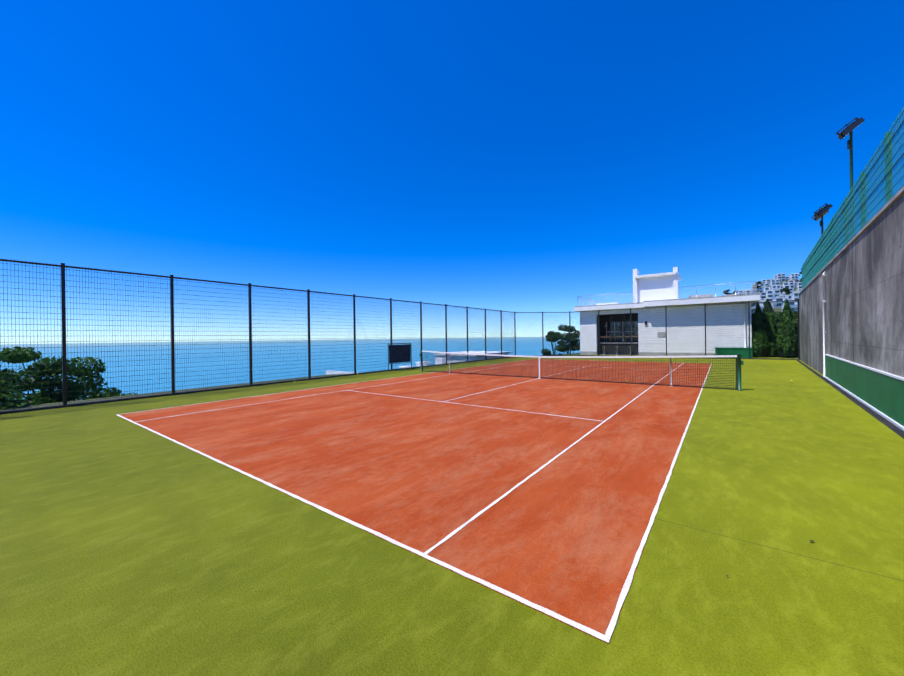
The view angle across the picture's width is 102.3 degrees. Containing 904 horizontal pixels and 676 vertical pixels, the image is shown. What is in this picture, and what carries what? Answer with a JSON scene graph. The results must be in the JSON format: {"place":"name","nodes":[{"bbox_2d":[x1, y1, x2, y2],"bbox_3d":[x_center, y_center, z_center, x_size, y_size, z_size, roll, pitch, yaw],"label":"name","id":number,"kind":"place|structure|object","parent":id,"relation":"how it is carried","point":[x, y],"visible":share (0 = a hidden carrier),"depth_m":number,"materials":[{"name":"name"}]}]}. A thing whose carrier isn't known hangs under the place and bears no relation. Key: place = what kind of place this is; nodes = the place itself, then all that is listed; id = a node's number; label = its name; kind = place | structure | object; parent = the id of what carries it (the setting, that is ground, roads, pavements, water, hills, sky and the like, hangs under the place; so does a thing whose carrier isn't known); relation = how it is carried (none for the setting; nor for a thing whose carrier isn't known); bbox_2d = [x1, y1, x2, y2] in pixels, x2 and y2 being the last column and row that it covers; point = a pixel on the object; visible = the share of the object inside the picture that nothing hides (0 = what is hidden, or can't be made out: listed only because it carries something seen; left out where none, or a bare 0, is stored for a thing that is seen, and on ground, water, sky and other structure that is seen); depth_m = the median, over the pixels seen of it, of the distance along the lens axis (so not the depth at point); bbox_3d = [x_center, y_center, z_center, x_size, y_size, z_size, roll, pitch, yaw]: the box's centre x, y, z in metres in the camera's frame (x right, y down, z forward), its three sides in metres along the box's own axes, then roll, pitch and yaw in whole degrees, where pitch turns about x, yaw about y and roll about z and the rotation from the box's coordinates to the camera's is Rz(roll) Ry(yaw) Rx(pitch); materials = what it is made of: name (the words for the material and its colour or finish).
{"place":"outdoors","nodes":[
{"label":"outdoors","id":0,"kind":"place"},
{"bbox_2d":[0,336,579,399],"bbox_3d":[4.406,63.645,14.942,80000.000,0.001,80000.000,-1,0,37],"label":"sea","id":1,"kind":"structure","parent":0,"point":[146,367],"depth_m":1355.29,"materials":[{"name":"liquid"}]},
{"bbox_2d":[0,280,800,410],"bbox_3d":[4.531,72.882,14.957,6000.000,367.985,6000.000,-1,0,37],"label":"terrain","id":2,"kind":"structure","parent":0,"point":[778,311],"depth_m":12.85,"materials":[{"name":"green plant"}]},
{"bbox_2d":[0,365,57,410],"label":"seaside tree","id":3,"kind":"object","parent":2,"relation":"on","point":[5,387],"visible":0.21,"depth_m":10.48,"materials":[{"name":"green plant"}]},
{"bbox_2d":[19,390,101,404],"bbox_3d":[-17.151,6.857,14.947,4.706,9.376,4.771,-1,0,23],"label":"shrub","id":4,"kind":"object","parent":2,"relation":"on","point":[36,392],"depth_m":15.23,"materials":[{"name":"green plant"}]},
{"bbox_2d":[0,346,124,404],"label":"seaside tree","id":5,"kind":"object","parent":2,"relation":"on","point":[79,372],"visible":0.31,"depth_m":12.65,"materials":[{"name":"green plant"}]},
{"bbox_2d":[326,351,510,374],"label":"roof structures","id":6,"kind":"object","parent":2,"relation":"on","point":[461,358],"visible":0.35,"depth_m":65.83,"materials":[{"name":"grey"}]},
{"bbox_2d":[541,331,564,354],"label":"tree","id":7,"kind":"object","parent":2,"relation":"on","point":[550,333],"visible":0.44,"depth_m":44.31,"materials":[{"name":"green plant"}]},
{"bbox_2d":[552,324,579,354],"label":"tree","id":8,"kind":"object","parent":2,"relation":"on","point":[566,339],"visible":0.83,"depth_m":40.40,"materials":[{"name":"green plant"}]},
{"bbox_2d":[723,289,730,294],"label":"hill tree","id":9,"kind":"object","parent":2,"relation":"on","point":[726,291],"visible":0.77,"depth_m":466.33,"materials":[{"name":"green plant"}]},
{"bbox_2d":[736,273,801,313],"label":"hillside houses","id":10,"kind":"structure","parent":2,"relation":"on","point":[771,293],"depth_m":324.17,"materials":[{"name":"white concrete"}]},
{"bbox_2d":[780,287,791,294],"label":"hill tree","id":11,"kind":"object","parent":2,"relation":"on","point":[786,290],"visible":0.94,"depth_m":262.39,"materials":[{"name":"green plant"}]},
{"bbox_2d":[0,355,903,675],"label":"terrace turf","id":12,"kind":"structure","parent":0,"point":[128,549],"depth_m":2.73,"materials":[{"name":"plant"}]},
{"bbox_2d":[0,355,799,414],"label":"curb","id":13,"kind":"structure","parent":12,"relation":"on","point":[101,401],"depth_m":12.44,"materials":[{"name":"grey concrete"}]},
{"bbox_2d":[0,259,799,410],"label":"welded fence","id":14,"kind":"structure","parent":13,"relation":"on","point":[355,322],"depth_m":13.59,"materials":[{"name":"black metal"}]},
{"bbox_2d":[388,343,413,370],"bbox_3d":[-2.807,1.004,19.733,0.360,1.450,1.800,-1,0,37],"label":"scoreboard","id":15,"kind":"object","parent":12,"relation":"on","point":[397,354],"visible":0.94,"depth_m":19.71,"materials":[{"name":"metal"}]},
{"bbox_2d":[117,359,711,642],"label":"court lines","id":16,"kind":"object","parent":12,"relation":"on","point":[606,637],"visible":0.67,"depth_m":3.20,"materials":[{"name":"white paint"}]},
{"bbox_2d":[119,359,710,643],"bbox_3d":[3.569,1.647,14.840,10.970,0.001,23.770,-1,0,37],"label":"court surface","id":17,"kind":"object","parent":12,"relation":"on","point":[562,534],"visible":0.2,"depth_m":5.20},
{"bbox_2d":[419,350,743,390],"bbox_3d":[3.561,1.093,14.839,13.000,1.115,0.140,-1,0,37],"label":"tennis net","id":18,"kind":"object","parent":12,"relation":"on","point":[500,367],"visible":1,"depth_m":13.52,"materials":[{"name":"black"}]},
{"bbox_2d":[715,347,752,357],"bbox_3d":[20.171,1.048,26.100,2.160,0.720,0.560,-1,0,37],"label":"bench","id":19,"kind":"object","parent":12,"relation":"on","point":[744,352],"visible":0.83,"depth_m":25.89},
{"bbox_2d":[751,304,769,356],"bbox_3d":[22.052,-0.604,26.131,1.228,3.973,1.274,-1,0,37],"label":"thuja","id":20,"kind":"object","parent":12,"relation":"on","point":[757,341],"visible":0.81,"depth_m":25.96,"materials":[{"name":"green plant"}]},
{"bbox_2d":[762,299,773,312],"bbox_3d":[25.381,-0.923,29.131,1.811,4.511,1.924,-1,0,37],"label":"conifer","id":21,"kind":"object","parent":12,"relation":"on","point":[767,308],"visible":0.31,"depth_m":29.03,"materials":[{"name":"green plant"}]},
{"bbox_2d":[764,316,778,356],"bbox_3d":[22.876,-0.118,26.001,1.028,2.979,1.032,-1,0,37],"label":"thuja","id":22,"kind":"object","parent":12,"relation":"on","point":[770,334],"visible":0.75,"depth_m":25.86,"materials":[{"name":"green plant"}]},
{"bbox_2d":[753,312,797,356],"bbox_3d":[23.381,-0.236,26.246,2.680,3.200,0.130,-1,0,37],"label":"screen fence","id":23,"kind":"object","parent":12,"relation":"on","point":[776,321],"visible":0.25,"depth_m":26.19,"materials":[{"name":"green"}]},
{"bbox_2d":[751,311,797,356],"bbox_3d":[23.133,-0.230,26.236,2.763,3.368,0.230,-1,0,37],"label":"fence ivy","id":24,"kind":"object","parent":23,"relation":"on","point":[766,318],"visible":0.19,"depth_m":26.10,"materials":[{"name":"green plant"}]},
{"bbox_2d":[776,299,797,357],"bbox_3d":[23.125,-0.672,25.073,1.279,4.083,1.298,-1,0,37],"label":"thuja","id":25,"kind":"object","parent":12,"relation":"on","point":[787,321],"visible":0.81,"depth_m":24.92,"materials":[{"name":"green plant"}]},
{"bbox_2d":[796,360,903,438],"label":"drain channel","id":26,"kind":"object","parent":12,"relation":"on","point":[890,425],"visible":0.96,"depth_m":8.24,"materials":[{"name":"black"}]},
{"bbox_2d":[798,186,903,376],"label":"retaining wall","id":27,"kind":"structure","parent":12,"relation":"on","point":[863,268],"depth_m":8.81,"materials":[{"name":"concrete"}]},
{"bbox_2d":[811,203,831,234],"bbox_3d":[16.988,-4.415,16.716,0.634,3.321,1.276,-1,0,40],"label":"floodlight mast","id":28,"kind":"object","parent":27,"relation":"on","point":[820,213],"visible":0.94,"depth_m":16.50,"materials":[{"name":"black metal"}]},
{"bbox_2d":[822,271,825,376],"bbox_3d":[14.281,-0.525,13.950,0.119,4.064,0.070,-1,0,40],"label":"post","id":29,"kind":"object","parent":27,"relation":"attached to","point":[823,298],"visible":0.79,"depth_m":13.95,"materials":[{"name":"white metal"}]},
{"bbox_2d":[836,117,864,234],"bbox_3d":[12.524,-4.792,11.468,0.599,4.213,0.400,-1,0,28],"label":"floodlight mast","id":30,"kind":"object","parent":27,"relation":"on","point":[853,126],"visible":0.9,"depth_m":11.40,"materials":[{"name":"black metal"}]},
{"bbox_2d":[824,354,903,430],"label":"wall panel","id":31,"kind":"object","parent":27,"relation":"attached to","point":[880,392],"depth_m":8.20,"materials":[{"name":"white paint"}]},
{"bbox_2d":[0,0,903,343],"label":"sky","id":32,"kind":"structure","parent":0,"point":[504,155],"materials":[{"name":"blue"}]},
{"bbox_2d":[574,267,759,355],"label":"club house","id":33,"kind":"structure","parent":0,"point":[651,292],"depth_m":29.34,"materials":[{"name":"white paint"}]},
{"bbox_2d":[802,106,903,288],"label":"fence","id":34,"kind":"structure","parent":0,"point":[827,248],"depth_m":9.78,"materials":[{"name":"green metal"}]}
]}

